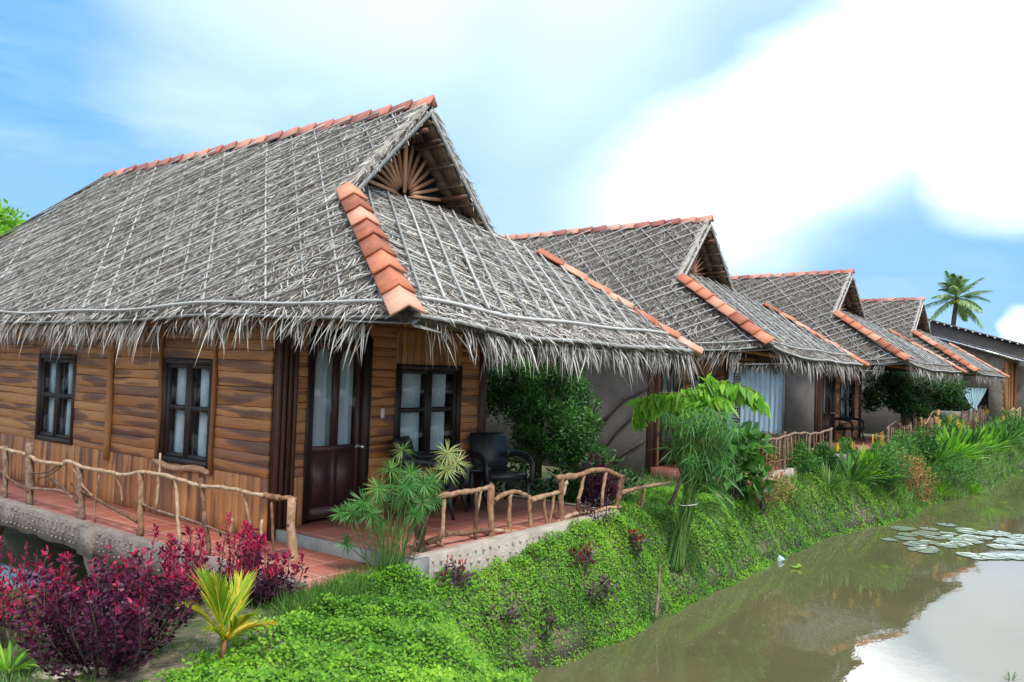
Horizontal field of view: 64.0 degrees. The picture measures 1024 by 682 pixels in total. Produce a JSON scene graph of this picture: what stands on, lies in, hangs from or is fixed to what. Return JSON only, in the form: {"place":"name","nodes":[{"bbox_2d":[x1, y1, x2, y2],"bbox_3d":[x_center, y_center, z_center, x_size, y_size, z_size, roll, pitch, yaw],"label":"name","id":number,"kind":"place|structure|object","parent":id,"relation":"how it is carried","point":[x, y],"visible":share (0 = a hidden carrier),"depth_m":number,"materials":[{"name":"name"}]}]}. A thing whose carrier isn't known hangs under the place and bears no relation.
{"place":"outdoors","nodes":[
{"label":"outdoors","id":0,"kind":"place"},
{"bbox_2d":[0,532,206,636],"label":"creek water","id":1,"kind":"structure","parent":0,"point":[13,544],"depth_m":12.10,"materials":[{"name":"liquid"}]},
{"bbox_2d":[0,420,1023,681],"bbox_3d":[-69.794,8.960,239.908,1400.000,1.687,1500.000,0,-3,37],"label":"ground","id":2,"kind":"structure","parent":0,"point":[166,657],"depth_m":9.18,"materials":[{"name":"plant"}]},
{"bbox_2d":[0,198,29,352],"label":"background tree","id":3,"kind":"object","parent":2,"relation":"on","point":[7,223],"visible":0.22,"depth_m":24.94,"materials":[{"name":"green plant"}]},
{"bbox_2d":[0,633,60,672],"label":"spiky plant","id":4,"kind":"object","parent":2,"relation":"on","point":[5,660],"visible":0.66,"depth_m":5.39,"materials":[{"name":"plant"}]},
{"bbox_2d":[0,536,78,651],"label":"purple shrub","id":5,"kind":"object","parent":2,"relation":"on","point":[9,587],"visible":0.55,"depth_m":5.89,"materials":[{"name":"leaves"},{"name":"bark"}]},
{"bbox_2d":[31,659,94,678],"bbox_3d":[-2.956,2.175,5.397,0.309,0.106,0.468,1,-2,18],"label":"stone","id":6,"kind":"object","parent":2,"relation":"on","point":[39,670],"visible":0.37,"depth_m":5.33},
{"bbox_2d":[56,552,144,634],"bbox_3d":[-3.004,1.928,6.147,0.680,0.665,0.669,0,-3,37],"label":"purple shrub","id":7,"kind":"object","parent":2,"relation":"on","point":[116,577],"visible":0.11,"depth_m":6.17,"materials":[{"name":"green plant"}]},
{"bbox_2d":[4,543,201,681],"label":"purple shrub","id":8,"kind":"object","parent":2,"relation":"on","point":[130,620],"visible":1,"depth_m":5.35,"materials":[{"name":"leaves"},{"name":"bark"}]},
{"bbox_2d":[122,523,210,621],"bbox_3d":[-2.790,1.884,6.631,0.671,0.892,0.711,0,-3,37],"label":"purple shrub","id":9,"kind":"object","parent":2,"relation":"on","point":[196,559],"visible":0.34,"depth_m":6.64,"materials":[{"name":"leaves"},{"name":"bark"}]},
{"bbox_2d":[159,511,266,605],"bbox_3d":[-2.622,1.943,7.173,0.883,0.866,0.927,3,-2,-21],"label":"purple shrub","id":10,"kind":"object","parent":2,"relation":"on","point":[250,534],"visible":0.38,"depth_m":7.13,"materials":[{"name":"leaves"},{"name":"bark"}]},
{"bbox_2d":[175,561,278,657],"bbox_3d":[-1.905,1.960,5.624,0.692,0.897,0.783,0,-3,37],"label":"young palm","id":11,"kind":"object","parent":2,"relation":"on","point":[217,591],"visible":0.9,"depth_m":5.64,"materials":[{"name":"plant"}]},
{"bbox_2d":[222,537,308,607],"bbox_3d":[-2.173,2.015,7.063,0.782,0.704,0.624,1,-2,13],"label":"purple shrub","id":12,"kind":"object","parent":2,"relation":"on","point":[264,587],"visible":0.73,"depth_m":6.98,"materials":[{"name":"leaves"},{"name":"bark"}]},
{"bbox_2d":[0,476,620,608],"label":"terrace","id":13,"kind":"structure","parent":2,"relation":"on","point":[50,516],"depth_m":9.31,"materials":[{"name":"terracotta tile"},{"name":"concrete"}]},
{"bbox_2d":[0,442,263,553],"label":"branch railing","id":14,"kind":"object","parent":13,"relation":"on","point":[82,490],"visible":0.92,"depth_m":9.43,"materials":[{"name":"wood"}]},
{"bbox_2d":[263,491,297,560],"bbox_3d":[-2.335,1.976,8.214,0.404,0.922,0.104,2,-2,0],"label":"branch railing","id":15,"kind":"object","parent":13,"relation":"on","point":[290,528],"visible":0.85,"depth_m":8.20,"materials":[{"name":"wood"}]},
{"bbox_2d":[0,94,705,539],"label":"thatched hut","id":16,"kind":"object","parent":13,"relation":"on","point":[314,318],"visible":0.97,"depth_m":10.47,"materials":[{"name":"plant"}]},
{"bbox_2d":[34,354,77,444],"bbox_3d":[-6.725,0.850,12.207,1.180,1.300,0.181,0,-3,37],"label":"window","id":17,"kind":"structure","parent":16,"relation":"in","point":[56,394],"depth_m":12.19,"materials":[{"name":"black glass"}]},
{"bbox_2d":[152,358,212,475],"bbox_3d":[-3.980,0.912,10.085,1.229,1.390,0.266,0,-3,37],"label":"window","id":18,"kind":"structure","parent":16,"relation":"in","point":[185,408],"depth_m":10.11,"materials":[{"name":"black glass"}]},
{"bbox_2d":[307,340,364,520],"bbox_3d":[-2.132,1.055,9.822,0.239,2.090,0.812,0,-3,37],"label":"door","id":19,"kind":"structure","parent":16,"relation":"in","point":[333,461],"depth_m":9.84,"materials":[{"name":"brown wood"}]},
{"bbox_2d":[388,364,466,469],"bbox_3d":[-1.147,1.019,11.099,0.257,1.382,1.448,0,-3,37],"label":"window","id":20,"kind":"structure","parent":16,"relation":"in","point":[408,376],"depth_m":11.09,"materials":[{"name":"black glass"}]},
{"bbox_2d":[392,435,469,519],"bbox_3d":[-1.043,1.717,10.408,0.874,0.958,0.752,1,-2,12],"label":"armchair","id":21,"kind":"object","parent":13,"relation":"on","point":[421,459],"visible":0.73,"depth_m":10.33,"materials":[{"name":"leather"}]},
{"bbox_2d":[451,465,490,508],"bbox_3d":[-0.565,1.973,11.105,0.560,0.528,0.560,0,-3,37],"label":"side table","id":22,"kind":"object","parent":13,"relation":"on","point":[475,468],"visible":0.51,"depth_m":11.05,"materials":[{"name":"wicker"}]},
{"bbox_2d":[465,432,534,506],"bbox_3d":[-0.198,1.779,11.364,0.752,0.958,0.874,3,-2,-25],"label":"armchair","id":23,"kind":"object","parent":13,"relation":"on","point":[489,449],"visible":0.94,"depth_m":11.57,"materials":[{"name":"leather"}]},
{"bbox_2d":[414,467,624,552],"bbox_3d":[0.301,1.991,9.836,0.138,0.746,4.223,0,-3,37],"label":"branch railing","id":24,"kind":"object","parent":13,"relation":"on","point":[491,529],"visible":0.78,"depth_m":9.37,"materials":[{"name":"wood"}]},
{"bbox_2d":[326,439,469,585],"bbox_3d":[-1.064,1.631,7.836,1.056,1.435,1.083,0,-3,37],"label":"umbrella papyrus","id":25,"kind":"object","parent":2,"relation":"on","point":[406,487],"visible":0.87,"depth_m":7.76,"materials":[{"name":"plant"}]},
{"bbox_2d":[434,555,473,594],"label":"plum plant","id":26,"kind":"object","parent":2,"relation":"on","point":[457,577],"visible":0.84,"depth_m":8.12,"materials":[{"name":"purple plant"}]},
{"bbox_2d":[483,603,520,630],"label":"plum plant","id":27,"kind":"object","parent":2,"relation":"on","point":[512,609],"visible":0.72,"depth_m":8.36,"materials":[{"name":"purple plant"}]},
{"bbox_2d":[521,605,559,639],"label":"plum plant","id":28,"kind":"object","parent":2,"relation":"on","point":[551,621],"visible":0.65,"depth_m":8.53,"materials":[{"name":"purple plant"}]},
{"bbox_2d":[486,347,615,490],"bbox_3d":[0.550,1.334,14.309,2.103,2.697,2.704,0,-3,37],"label":"garden tree","id":29,"kind":"object","parent":2,"relation":"on","point":[570,432],"visible":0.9,"depth_m":13.85,"materials":[{"name":"green plant"}]},
{"bbox_2d":[484,452,647,504],"bbox_3d":[0.543,2.243,12.840,3.689,1.040,2.468,2,-2,-10],"label":"broad leaved shrub","id":30,"kind":"object","parent":2,"relation":"on","point":[573,487],"visible":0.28,"depth_m":12.90,"materials":[{"name":"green plant"}]},
{"bbox_2d":[567,542,596,575],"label":"plum plant","id":31,"kind":"object","parent":2,"relation":"on","point":[584,556],"visible":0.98,"depth_m":9.63,"materials":[{"name":"purple plant"}]},
{"bbox_2d":[575,494,613,526],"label":"plum plant","id":32,"kind":"object","parent":2,"relation":"on","point":[591,510],"visible":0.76,"depth_m":10.52,"materials":[{"name":"purple plant"}]},
{"bbox_2d":[571,450,619,483],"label":"dark red shrub","id":33,"kind":"object","parent":2,"relation":"on","point":[598,460],"visible":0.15,"depth_m":13.48,"materials":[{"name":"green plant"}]},
{"bbox_2d":[576,458,617,507],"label":"dark red shrub","id":34,"kind":"object","parent":2,"relation":"on","point":[610,486],"visible":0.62,"depth_m":11.76,"materials":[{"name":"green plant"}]},
{"bbox_2d":[581,573,618,604],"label":"plum plant","id":35,"kind":"object","parent":2,"relation":"on","point":[589,591],"visible":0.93,"depth_m":9.42,"materials":[{"name":"purple plant"}]},
{"bbox_2d":[621,527,649,559],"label":"plum plant","id":36,"kind":"object","parent":2,"relation":"on","point":[635,538],"visible":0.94,"depth_m":10.58,"materials":[{"name":"purple plant"}]},
{"bbox_2d":[639,481,652,498],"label":"spiky plant","id":37,"kind":"object","parent":2,"relation":"on","point":[647,492],"visible":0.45,"depth_m":13.35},
{"bbox_2d":[622,482,670,507],"bbox_3d":[2.008,2.387,12.233,0.072,0.520,1.858,1,-2,32],"label":"branch railing","id":38,"kind":"object","parent":2,"relation":"on","point":[641,498],"visible":0.87,"depth_m":12.09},
{"bbox_2d":[654,565,662,617],"bbox_3d":[1.819,3.109,10.179,0.054,0.593,0.320,1,-2,23],"label":"broken stick","id":39,"kind":"object","parent":2,"relation":"on","point":[658,594],"visible":1,"depth_m":10.17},
{"bbox_2d":[486,214,869,476],"bbox_3d":[0.593,0.012,21.658,15.436,5.866,6.325,0,-3,38],"label":"thatched hut","id":40,"kind":"object","parent":2,"relation":"on","point":[674,274],"visible":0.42,"depth_m":17.84,"materials":[{"name":"plant"}]},
{"bbox_2d":[661,362,678,462],"bbox_3d":[3.295,1.500,17.225,0.239,2.090,0.812,0,-3,38],"label":"door","id":41,"kind":"structure","parent":40,"relation":"in","point":[666,383],"depth_m":17.23,"materials":[{"name":"brown wood"}]},
{"bbox_2d":[691,375,719,436],"bbox_3d":[4.314,1.465,18.475,0.262,1.382,1.448,0,-3,38],"label":"window","id":42,"kind":"structure","parent":40,"relation":"in","point":[696,379],"depth_m":18.39,"materials":[{"name":"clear glass"}]},
{"bbox_2d":[625,372,770,514],"bbox_3d":[2.760,1.575,12.300,2.147,2.237,0.674,1,-2,13],"label":"sapling tree","id":43,"kind":"object","parent":2,"relation":"on","point":[723,395],"visible":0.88,"depth_m":12.22,"materials":[{"name":"green plant"}]},
{"bbox_2d":[654,404,751,572],"bbox_3d":[2.634,2.029,11.278,1.511,2.308,1.167,0,-3,37],"label":"tied papyrus clump","id":44,"kind":"object","parent":2,"relation":"on","point":[697,464],"visible":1,"depth_m":11.22,"materials":[{"name":"plant"}]},
{"bbox_2d":[650,455,817,487],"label":"terrace","id":45,"kind":"structure","parent":2,"relation":"on","point":[658,469],"depth_m":16.35,"materials":[{"name":"tile"}]},
{"bbox_2d":[761,429,800,464],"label":"dry shrub","id":46,"kind":"object","parent":45,"relation":"on","point":[781,441],"visible":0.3,"depth_m":17.90,"materials":[{"name":"brown plant"}]},
{"bbox_2d":[760,427,832,469],"bbox_3d":[6.059,2.334,17.414,0.079,0.894,5.107,0,-3,37],"label":"branch railing","id":47,"kind":"object","parent":45,"relation":"on","point":[784,459],"visible":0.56,"depth_m":17.12,"materials":[{"name":"wood"}]},
{"bbox_2d":[705,419,777,505],"bbox_3d":[3.950,2.120,14.186,1.163,1.577,1.372,0,-3,37],"label":"broad leaved shrub","id":48,"kind":"object","parent":2,"relation":"on","point":[754,463],"visible":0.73,"depth_m":14.01,"materials":[{"name":"green plant"}]},
{"bbox_2d":[759,431,780,461],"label":"bank shrub","id":49,"kind":"object","parent":2,"relation":"on","point":[760,450],"visible":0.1,"depth_m":18.00,"materials":[{"name":"green plant"}]},
{"bbox_2d":[745,447,799,516],"bbox_3d":[4.586,2.487,14.537,0.946,1.353,1.531,0,-3,37],"label":"dry shrub","id":50,"kind":"object","parent":2,"relation":"on","point":[766,497],"visible":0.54,"depth_m":14.43,"materials":[{"name":"brown plant"}]},
{"bbox_2d":[777,469,822,503],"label":"bank plant","id":51,"kind":"object","parent":2,"relation":"on","point":[795,493],"visible":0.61,"depth_m":15.68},
{"bbox_2d":[778,438,822,476],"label":"bank shrub","id":52,"kind":"object","parent":2,"relation":"on","point":[802,453],"visible":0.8,"depth_m":17.27,"materials":[{"name":"green plant"}]},
{"bbox_2d":[805,440,840,472],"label":"bank shrub","id":53,"kind":"object","parent":2,"relation":"on","point":[824,454],"visible":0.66,"depth_m":18.08,"materials":[{"name":"green plant"}]},
{"bbox_2d":[808,459,857,488],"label":"bank plant","id":54,"kind":"object","parent":2,"relation":"on","point":[831,483],"visible":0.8,"depth_m":17.27,"materials":[{"name":"plant"}]},
{"bbox_2d":[832,437,860,459],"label":"bank shrub","id":55,"kind":"object","parent":2,"relation":"on","point":[847,448],"visible":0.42,"depth_m":19.83,"materials":[{"name":"green plant"}]},
{"bbox_2d":[727,268,966,449],"bbox_3d":[7.419,0.537,29.907,15.337,5.853,6.334,0,-3,42],"label":"thatched hut","id":56,"kind":"object","parent":2,"relation":"on","point":[827,304],"visible":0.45,"depth_m":25.84,"materials":[{"name":"plant"}]},
{"bbox_2d":[727,367,784,435],"bbox_3d":[7.427,1.870,26.104,2.650,2.080,0.140,0,-3,42],"label":"curtain","id":57,"kind":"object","parent":56,"relation":"in","point":[773,392],"depth_m":25.66,"materials":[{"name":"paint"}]},
{"bbox_2d":[823,372,834,439],"bbox_3d":[9.686,2.000,25.223,0.239,2.090,0.812,0,-3,42],"label":"door","id":58,"kind":"structure","parent":56,"relation":"in","point":[827,416],"depth_m":25.29,"materials":[{"name":"brown wood"}]},
{"bbox_2d":[836,380,857,423],"bbox_3d":[10.781,1.964,26.406,0.265,1.381,1.448,0,-3,42],"label":"window","id":59,"kind":"structure","parent":56,"relation":"in","point":[844,391],"depth_m":26.42,"materials":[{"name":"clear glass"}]},
{"bbox_2d":[814,435,886,451],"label":"terrace","id":60,"kind":"structure","parent":2,"relation":"on","point":[859,442],"depth_m":25.25,"materials":[{"name":"tile"}]},
{"bbox_2d":[835,412,865,441],"bbox_3d":[10.492,2.647,25.660,0.752,0.958,0.874,4,-3,-38],"label":"armchair","id":61,"kind":"object","parent":60,"relation":"on","point":[840,426],"visible":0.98,"depth_m":25.52,"materials":[{"name":"wicker"}]},
{"bbox_2d":[886,421,911,444],"bbox_3d":[11.488,2.779,24.263,0.078,0.857,3.214,0,-3,37],"label":"branch railing","id":62,"kind":"object","parent":60,"relation":"on","point":[909,427],"visible":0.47,"depth_m":24.00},
{"bbox_2d":[826,442,888,484],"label":"bank plant","id":63,"kind":"object","parent":2,"relation":"on","point":[854,469],"visible":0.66,"depth_m":17.87,"materials":[{"name":"plant"}]},
{"bbox_2d":[839,432,905,477],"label":"bank plant","id":64,"kind":"object","parent":2,"relation":"on","point":[866,456],"visible":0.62,"depth_m":18.37,"materials":[{"name":"plant"}]},
{"bbox_2d":[861,438,898,471],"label":"bank shrub","id":65,"kind":"object","parent":2,"relation":"on","point":[874,444],"visible":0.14,"depth_m":19.18,"materials":[{"name":"green plant"}]},
{"bbox_2d":[859,438,915,496],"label":"green bush","id":66,"kind":"object","parent":2,"relation":"on","point":[892,467],"visible":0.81,"depth_m":18.48,"materials":[{"name":"green plant"}]},
{"bbox_2d":[884,429,923,466],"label":"bank shrub","id":67,"kind":"object","parent":2,"relation":"on","point":[909,445],"visible":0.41,"depth_m":20.94,"materials":[{"name":"green plant"}]},
{"bbox_2d":[861,371,972,436],"bbox_3d":[14.023,2.248,28.863,4.237,2.814,2.076,2,-2,-10],"label":"garden tree","id":68,"kind":"object","parent":2,"relation":"on","point":[906,400],"visible":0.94,"depth_m":28.43,"materials":[{"name":"green plant"}]},
{"bbox_2d":[896,448,939,505],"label":"brown bush","id":69,"kind":"object","parent":2,"relation":"on","point":[921,475],"visible":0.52,"depth_m":19.85,"materials":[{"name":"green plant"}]},
{"bbox_2d":[903,423,943,462],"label":"bank shrub","id":70,"kind":"object","parent":2,"relation":"on","point":[922,443],"visible":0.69,"depth_m":22.15,"materials":[{"name":"green plant"}]},
{"bbox_2d":[920,411,938,437],"bbox_3d":[13.694,2.837,26.861,0.078,1.072,3.012,0,-3,37],"label":"branch railing","id":71,"kind":"object","parent":2,"relation":"on","point":[929,420],"visible":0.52,"depth_m":26.84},
{"bbox_2d":[915,456,949,480],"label":"bank plant","id":72,"kind":"object","parent":2,"relation":"on","point":[928,465],"visible":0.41,"depth_m":21.29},
{"bbox_2d":[861,297,1009,435],"bbox_3d":[13.570,1.026,37.740,15.393,5.847,6.318,0,-3,41],"label":"thatched hut","id":73,"kind":"object","parent":2,"relation":"on","point":[906,317],"visible":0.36,"depth_m":34.04,"materials":[{"name":"plant"}]},
{"bbox_2d":[915,415,968,465],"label":"bank plant","id":74,"kind":"object","parent":2,"relation":"on","point":[938,453],"visible":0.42,"depth_m":22.23,"materials":[{"name":"plant"}]},
{"bbox_2d":[936,479,956,496],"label":"bank plant","id":75,"kind":"object","parent":2,"relation":"on","point":[940,490],"visible":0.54,"depth_m":21.69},
{"bbox_2d":[927,410,972,439],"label":"bank shrub","id":76,"kind":"object","parent":2,"relation":"on","point":[951,425],"visible":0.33,"depth_m":26.27,"materials":[{"name":"green plant"}]},
{"bbox_2d":[927,451,983,490],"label":"green bush","id":77,"kind":"object","parent":2,"relation":"on","point":[953,465],"visible":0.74,"depth_m":22.13,"materials":[{"name":"green plant"}]},
{"bbox_2d":[925,270,991,329],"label":"coconut palm","id":78,"kind":"object","parent":2,"relation":"on","point":[962,307],"visible":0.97,"depth_m":67.25,"materials":[{"name":"green plant"}]},
{"bbox_2d":[932,409,995,461],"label":"bank plant","id":79,"kind":"object","parent":2,"relation":"on","point":[954,442],"visible":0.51,"depth_m":23.50,"materials":[{"name":"plant"}]},
{"bbox_2d":[960,405,986,430],"bbox_3d":[18.469,3.164,32.708,0.079,1.155,6.505,0,-3,37],"label":"branch railing","id":80,"kind":"object","parent":2,"relation":"on","point":[967,416],"visible":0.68,"depth_m":32.66,"materials":[{"name":"wood"}]},
{"bbox_2d":[928,319,1023,424],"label":"building","id":81,"kind":"structure","parent":2,"relation":"on","point":[1005,356],"depth_m":41.33,"materials":[{"name":"paint"}]},
{"bbox_2d":[931,387,987,421],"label":"curtain","id":82,"kind":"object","parent":81,"relation":"in","point":[975,395],"depth_m":40.89,"materials":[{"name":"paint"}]},
{"bbox_2d":[954,412,999,455],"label":"bank plant","id":83,"kind":"object","parent":2,"relation":"on","point":[973,439],"visible":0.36,"depth_m":25.34,"materials":[{"name":"plant"}]},
{"bbox_2d":[966,480,987,493],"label":"bank plant","id":84,"kind":"object","parent":2,"relation":"on","point":[976,489],"visible":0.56,"depth_m":23.04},
{"bbox_2d":[967,418,1015,453],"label":"bank plant","id":85,"kind":"object","parent":2,"relation":"on","point":[987,437],"visible":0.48,"depth_m":27.64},
{"bbox_2d":[979,409,1023,448],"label":"bank plant","id":86,"kind":"object","parent":2,"relation":"on","point":[1004,434],"visible":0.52,"depth_m":29.63,"materials":[{"name":"plant"}]},
{"bbox_2d":[983,407,1023,436],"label":"bank shrub","id":87,"kind":"object","parent":2,"relation":"on","point":[1011,419],"visible":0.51,"depth_m":32.36,"materials":[{"name":"green plant"}]},
{"bbox_2d":[993,416,1023,445],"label":"bank plant","id":88,"kind":"object","parent":2,"relation":"on","point":[1022,428],"visible":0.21,"depth_m":31.94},
{"bbox_2d":[1009,407,1020,423],"bbox_3d":[23.470,3.587,38.192,0.079,1.036,4.708,0,-3,37],"label":"branch railing","id":89,"kind":"object","parent":2,"relation":"on","point":[1016,412],"visible":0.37,"depth_m":38.35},
{"bbox_2d":[0,0,1023,343],"label":"sky","id":90,"kind":"structure","parent":0,"point":[883,140],"materials":[{"name":"blue"}]},
{"bbox_2d":[528,470,1023,681],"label":"canal water","id":91,"kind":"structure","parent":0,"point":[944,614],"depth_m":10.48,"materials":[{"name":"liquid"}]},
{"bbox_2d":[890,527,912,530],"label":"lily pad","id":92,"kind":"object","parent":91,"relation":"on","point":[900,529],"visible":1,"depth_m":17.07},
{"bbox_2d":[894,536,916,539],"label":"lily pad","id":93,"kind":"object","parent":91,"relation":"on","point":[905,538],"visible":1,"depth_m":16.09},
{"bbox_2d":[903,542,927,546],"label":"lily pad","id":94,"kind":"object","parent":91,"relation":"on","point":[911,544],"visible":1,"depth_m":15.49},
{"bbox_2d":[908,547,937,552],"bbox_3d":[7.506,3.829,14.999,0.506,0.006,0.501,3,-2,-33],"label":"lily pad","id":95,"kind":"object","parent":91,"relation":"on","point":[921,549],"visible":1,"depth_m":14.99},
{"bbox_2d":[916,530,939,534],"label":"lily pad","id":96,"kind":"object","parent":91,"relation":"on","point":[934,533],"visible":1,"depth_m":16.79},
{"bbox_2d":[919,540,938,543],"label":"lily pad","id":97,"kind":"object","parent":91,"relation":"on","point":[930,542],"visible":1,"depth_m":15.82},
{"bbox_2d":[924,535,945,538],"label":"lily pad","id":98,"kind":"object","parent":91,"relation":"on","point":[931,537],"visible":1,"depth_m":16.29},
{"bbox_2d":[935,543,957,547],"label":"lily pad","id":99,"kind":"object","parent":91,"relation":"on","point":[946,545],"visible":1,"depth_m":15.49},
{"bbox_2d":[941,535,964,539],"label":"lily pad","id":100,"kind":"object","parent":91,"relation":"on","point":[950,537],"visible":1,"depth_m":16.36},
{"bbox_2d":[949,541,973,545],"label":"lily pad","id":101,"kind":"object","parent":91,"relation":"on","point":[957,542],"visible":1,"depth_m":15.78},
{"bbox_2d":[954,528,977,531],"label":"lily pad","id":102,"kind":"object","parent":91,"relation":"on","point":[968,529],"visible":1,"depth_m":17.30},
{"bbox_2d":[956,552,982,557],"bbox_3d":[8.221,3.842,14.704,0.437,0.006,0.433,2,-2,-14],"label":"lily pad","id":103,"kind":"object","parent":91,"relation":"on","point":[967,554],"visible":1,"depth_m":14.75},
{"bbox_2d":[955,538,983,543],"bbox_3d":[8.929,3.913,16.009,0.508,0.006,0.504,2,-2,3],"label":"lily pad","id":104,"kind":"object","parent":91,"relation":"on","point":[976,542],"visible":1,"depth_m":16.00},
{"bbox_2d":[959,535,982,539],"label":"lily pad","id":105,"kind":"object","parent":91,"relation":"on","point":[973,538],"visible":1,"depth_m":16.35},
{"bbox_2d":[972,554,1000,559],"bbox_3d":[8.475,3.847,14.610,0.455,0.006,0.460,3,-2,-20],"label":"lily pad","id":106,"kind":"object","parent":91,"relation":"on","point":[988,557],"visible":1,"depth_m":14.57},
{"bbox_2d":[982,553,1014,558],"bbox_3d":[8.715,3.858,14.673,0.508,0.006,0.513,1,-2,20],"label":"lily pad","id":107,"kind":"object","parent":91,"relation":"on","point":[995,556],"visible":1,"depth_m":14.65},
{"bbox_2d":[986,530,1011,534],"bbox_3d":[10.139,3.990,17.056,0.472,0.006,0.463,1,-2,18],"label":"lily pad","id":108,"kind":"object","parent":91,"relation":"on","point":[1002,532],"visible":1,"depth_m":17.06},
{"bbox_2d":[987,544,1015,549],"bbox_3d":[9.290,3.908,15.543,0.506,0.006,0.501,0,-3,43],"label":"lily pad","id":109,"kind":"object","parent":91,"relation":"on","point":[995,545],"visible":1,"depth_m":15.56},
{"bbox_2d":[996,538,1021,542],"bbox_3d":[9.863,3.952,16.233,0.462,0.006,0.470,3,-2,-26],"label":"lily pad","id":110,"kind":"object","parent":91,"relation":"on","point":[1007,539],"visible":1,"depth_m":16.25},
{"bbox_2d":[995,554,1023,559],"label":"lily pad","id":111,"kind":"object","parent":91,"relation":"on","point":[1016,558],"visible":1,"depth_m":14.62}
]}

